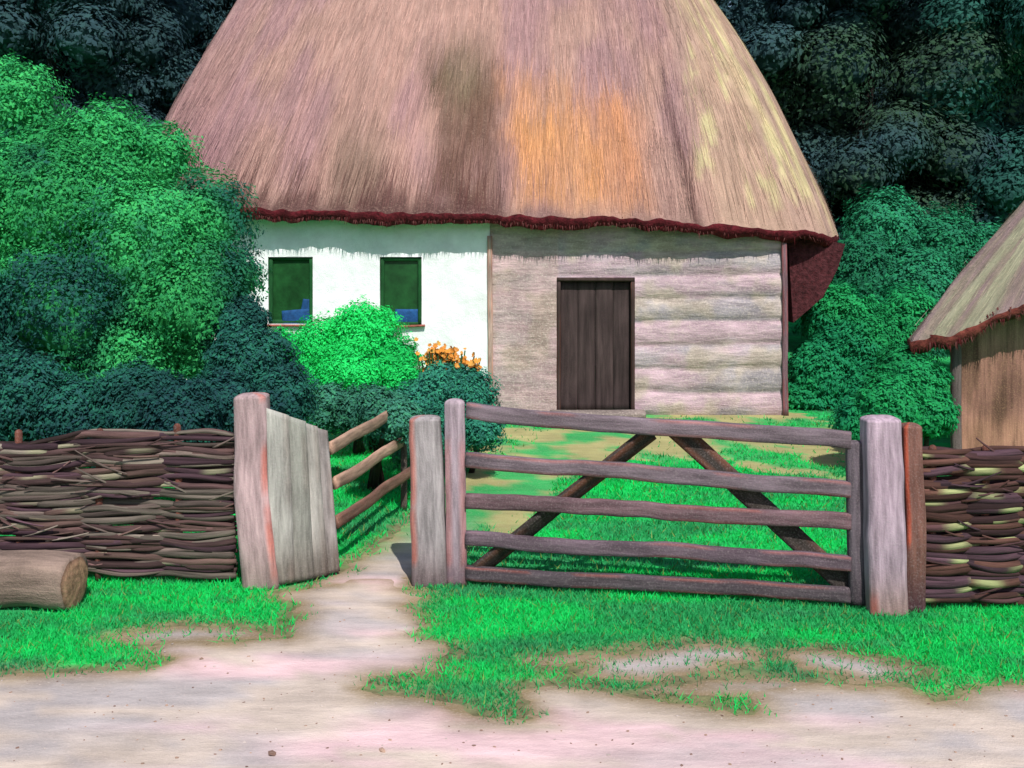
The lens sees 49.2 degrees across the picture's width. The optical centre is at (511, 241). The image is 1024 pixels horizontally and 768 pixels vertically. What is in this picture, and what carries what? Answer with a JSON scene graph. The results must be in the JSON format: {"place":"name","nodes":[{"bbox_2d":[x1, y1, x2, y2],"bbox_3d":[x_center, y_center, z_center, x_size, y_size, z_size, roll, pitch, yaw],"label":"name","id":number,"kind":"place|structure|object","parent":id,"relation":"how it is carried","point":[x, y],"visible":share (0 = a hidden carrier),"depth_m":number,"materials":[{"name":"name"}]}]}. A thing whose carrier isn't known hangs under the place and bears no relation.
{"place":"outdoors","nodes":[
{"label":"outdoors","id":0,"kind":"place"},
{"bbox_2d":[0,317,1023,724],"bbox_3d":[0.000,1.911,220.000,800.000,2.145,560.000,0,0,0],"label":"ground","id":1,"kind":"structure","parent":0,"point":[794,341],"depth_m":7.22,"materials":[{"name":"green plant"}]},
{"bbox_2d":[0,550,87,609],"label":"log","id":2,"kind":"object","parent":1,"relation":"on","point":[50,579],"visible":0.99,"depth_m":7.61,"materials":[{"name":"brown wood"}]},
{"bbox_2d":[0,333,107,441],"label":"shrub","id":3,"kind":"object","parent":1,"relation":"on","point":[41,397],"visible":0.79,"depth_m":9.59,"materials":[{"name":"green plant"}]},
{"bbox_2d":[0,1,168,112],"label":"tree","id":4,"kind":"object","parent":1,"relation":"on","point":[64,55],"depth_m":25.84,"materials":[{"name":"green plant"}]},
{"bbox_2d":[0,0,201,362],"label":"tree","id":5,"kind":"object","parent":1,"relation":"on","point":[114,49],"visible":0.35,"depth_m":22.20,"materials":[{"name":"green plant"}]},
{"bbox_2d":[0,423,237,581],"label":"wattle fence","id":6,"kind":"object","parent":1,"relation":"on","point":[105,517],"visible":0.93,"depth_m":8.29,"materials":[{"name":"brown wicker"}]},
{"bbox_2d":[29,0,236,120],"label":"tree","id":7,"kind":"object","parent":1,"relation":"on","point":[198,15],"visible":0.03,"depth_m":24.84,"materials":[{"name":"green plant"}]},
{"bbox_2d":[0,53,271,440],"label":"bush","id":8,"kind":"object","parent":1,"relation":"on","point":[109,259],"visible":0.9,"depth_m":10.80,"materials":[{"name":"green plant"}]},
{"bbox_2d":[79,355,232,498],"bbox_3d":[-3.169,1.780,9.903,1.398,1.561,1.050,0,0,0],"label":"shrub","id":9,"kind":"object","parent":1,"relation":"on","point":[142,397],"visible":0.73,"depth_m":9.57,"materials":[{"name":"green plant"}]},
{"bbox_2d":[110,626,285,644],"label":"worn earth","id":10,"kind":"structure","parent":1,"relation":"on","point":[198,634],"depth_m":7.17,"materials":[{"name":"beige soil"}]},
{"bbox_2d":[192,24,217,50],"bbox_3d":[-5.916,-3.760,29.132,8.511,12.729,6.327,0,0,33],"label":"tree","id":11,"kind":"object","parent":1,"relation":"on","point":[208,35],"depth_m":27.84,"materials":[{"name":"green plant"}]},
{"bbox_2d":[188,293,321,441],"bbox_3d":[-2.443,1.527,10.537,1.342,2.065,1.356,0,0,0],"label":"shrub","id":12,"kind":"object","parent":1,"relation":"on","point":[246,354],"visible":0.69,"depth_m":10.27,"materials":[{"name":"green plant"}]},
{"bbox_2d":[233,392,280,589],"bbox_3d":[-1.872,1.833,8.225,0.342,1.448,0.222,0,0,0],"label":"gate post","id":13,"kind":"object","parent":1,"relation":"on","point":[258,565],"visible":0.91,"depth_m":8.13,"materials":[{"name":"grey wood"}]},
{"bbox_2d":[266,408,339,584],"bbox_3d":[-1.565,1.863,8.347,0.598,1.304,0.159,0,0,-40],"label":"plank panel","id":14,"kind":"object","parent":1,"relation":"on","point":[300,493],"visible":1,"depth_m":8.28,"materials":[{"name":"grey wood"}]},
{"bbox_2d":[266,294,425,454],"bbox_3d":[-2.024,1.596,13.204,2.163,1.938,1.574,0,0,0],"label":"bush","id":15,"kind":"object","parent":1,"relation":"on","point":[359,345],"visible":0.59,"depth_m":13.01,"materials":[{"name":"green plant"}]},
{"bbox_2d":[303,380,425,491],"bbox_3d":[-1.309,1.941,11.069,1.083,1.269,1.939,0,0,-34],"label":"shrub","id":16,"kind":"object","parent":1,"relation":"on","point":[345,410],"visible":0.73,"depth_m":11.02,"materials":[{"name":"green plant"}]},
{"bbox_2d":[329,410,409,528],"bbox_3d":[-1.218,2.033,9.591,0.197,0.994,1.977,0,0,12],"label":"rail fence","id":17,"kind":"object","parent":1,"relation":"on","point":[357,508],"visible":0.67,"depth_m":9.43,"materials":[{"name":"brown wood"}]},
{"bbox_2d":[409,415,446,586],"bbox_3d":[-0.617,1.920,8.308,0.294,1.267,0.226,0,0,0],"label":"gate post","id":18,"kind":"object","parent":1,"relation":"on","point":[428,525],"visible":0.94,"depth_m":8.21,"materials":[{"name":"grey wood"}]},
{"bbox_2d":[389,362,507,472],"bbox_3d":[-0.768,1.940,12.063,1.454,1.249,1.288,0,0,0],"label":"shrub","id":19,"kind":"object","parent":1,"relation":"on","point":[431,392],"visible":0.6,"depth_m":11.97,"materials":[{"name":"green plant"}]},
{"bbox_2d":[414,337,486,378],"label":"flowering plant","id":20,"kind":"object","parent":1,"relation":"on","point":[444,356],"visible":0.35,"depth_m":12.81,"materials":[{"name":"orange plant"}]},
{"bbox_2d":[311,429,635,588],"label":"footpath","id":21,"kind":"structure","parent":1,"relation":"on","point":[392,561],"depth_m":11.54,"materials":[{"name":"beige soil"}]},
{"bbox_2d":[152,0,844,417],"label":"cottage","id":22,"kind":"structure","parent":1,"relation":"on","point":[600,206],"depth_m":16.39,"materials":[{"name":"paint"}]},
{"bbox_2d":[267,257,313,326],"bbox_3d":[-3.223,0.725,16.310,0.732,1.043,0.161,0,0,0],"label":"window","id":23,"kind":"structure","parent":22,"relation":"in","point":[291,278],"depth_m":16.38,"materials":[{"name":"glass"}]},
{"bbox_2d":[380,257,424,327],"bbox_3d":[-1.613,0.735,16.308,0.693,1.036,0.166,0,0,0],"label":"window","id":24,"kind":"structure","parent":22,"relation":"in","point":[400,277],"depth_m":16.38,"materials":[{"name":"paint"}]},
{"bbox_2d":[557,277,634,409],"bbox_3d":[1.223,1.523,16.363,1.143,2.015,0.158,0,0,0],"label":"door","id":25,"kind":"structure","parent":22,"relation":"in","point":[596,315],"depth_m":16.40,"materials":[{"name":"brown wood"}]},
{"bbox_2d":[0,577,1023,767],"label":"dirt lane","id":26,"kind":"structure","parent":1,"relation":"on","point":[34,722],"depth_m":5.89,"materials":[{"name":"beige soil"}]},
{"bbox_2d":[523,653,620,666],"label":"worn earth","id":27,"kind":"structure","parent":1,"relation":"on","point":[582,658],"depth_m":6.78,"materials":[{"name":"beige soil"}]},
{"bbox_2d":[469,411,845,533],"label":"bare earth","id":28,"kind":"structure","parent":1,"relation":"on","point":[505,523],"depth_m":13.55,"materials":[{"name":"beige soil"}]},
{"bbox_2d":[580,644,765,680],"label":"worn earth","id":29,"kind":"structure","parent":1,"relation":"on","point":[680,669],"depth_m":6.71,"materials":[{"name":"soil"}]},
{"bbox_2d":[641,677,851,695],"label":"worn earth","id":30,"kind":"structure","parent":1,"relation":"on","point":[707,687],"depth_m":6.35,"materials":[{"name":"beige soil"}]},
{"bbox_2d":[714,0,902,226],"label":"tree","id":31,"kind":"object","parent":1,"relation":"on","point":[814,119],"visible":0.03,"depth_m":24.60,"materials":[{"name":"green plant"}]},
{"bbox_2d":[777,650,921,684],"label":"worn earth","id":32,"kind":"structure","parent":1,"relation":"on","point":[856,669],"depth_m":6.66,"materials":[{"name":"beige soil"}]},
{"bbox_2d":[788,279,939,409],"bbox_3d":[5.477,1.600,17.555,3.035,1.995,2.196,0,0,0],"label":"bush","id":33,"kind":"object","parent":1,"relation":"on","point":[831,363],"visible":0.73,"depth_m":17.20,"materials":[{"name":"green plant"}]},
{"bbox_2d":[715,0,1023,242],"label":"tree","id":34,"kind":"object","parent":1,"relation":"on","point":[839,55],"visible":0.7,"depth_m":23.49,"materials":[{"name":"green plant"}]},
{"bbox_2d":[860,415,908,615],"bbox_3d":[2.552,1.869,7.658,0.297,1.364,0.244,0,0,0],"label":"gate post","id":35,"kind":"object","parent":1,"relation":"on","point":[885,552],"visible":0.98,"depth_m":7.55,"materials":[{"name":"grey wood"}]},
{"bbox_2d":[444,398,865,605],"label":"field gate","id":36,"kind":"structure","parent":35,"relation":"attached to","point":[746,490],"depth_m":7.94,"materials":[{"name":"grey wood"}]},
{"bbox_2d":[828,340,961,459],"bbox_3d":[4.285,1.845,12.366,1.399,1.436,1.104,0,0,-28],"label":"bush","id":37,"kind":"object","parent":1,"relation":"on","point":[904,384],"visible":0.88,"depth_m":12.18,"materials":[{"name":"green plant"}]},
{"bbox_2d":[805,184,1001,365],"bbox_3d":[7.797,0.724,20.766,4.733,3.684,2.920,0,0,-22],"label":"bush","id":38,"kind":"object","parent":1,"relation":"on","point":[897,242],"visible":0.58,"depth_m":20.25,"materials":[{"name":"green plant"}]},
{"bbox_2d":[901,422,925,612],"bbox_3d":[2.755,1.896,7.683,0.156,1.309,0.171,0,0,0],"label":"fence post","id":39,"kind":"object","parent":1,"relation":"on","point":[914,500],"visible":0.73,"depth_m":7.62,"materials":[{"name":"brown wood"}]},
{"bbox_2d":[855,0,987,194],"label":"tree","id":40,"kind":"object","parent":1,"relation":"on","point":[880,101],"visible":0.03,"depth_m":25.17,"materials":[{"name":"green plant"}]},
{"bbox_2d":[896,0,1023,232],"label":"tree","id":41,"kind":"object","parent":1,"relation":"on","point":[1003,191],"visible":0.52,"depth_m":23.16,"materials":[{"name":"green plant"}]},
{"bbox_2d":[907,201,1023,448],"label":"shed","id":42,"kind":"structure","parent":1,"relation":"on","point":[973,321],"depth_m":12.80,"materials":[{"name":"brown wood"}]},
{"bbox_2d":[922,437,1023,608],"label":"wattle fence","id":43,"kind":"object","parent":1,"relation":"on","point":[974,501],"visible":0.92,"depth_m":7.68,"materials":[{"name":"brown wicker"}]}
]}

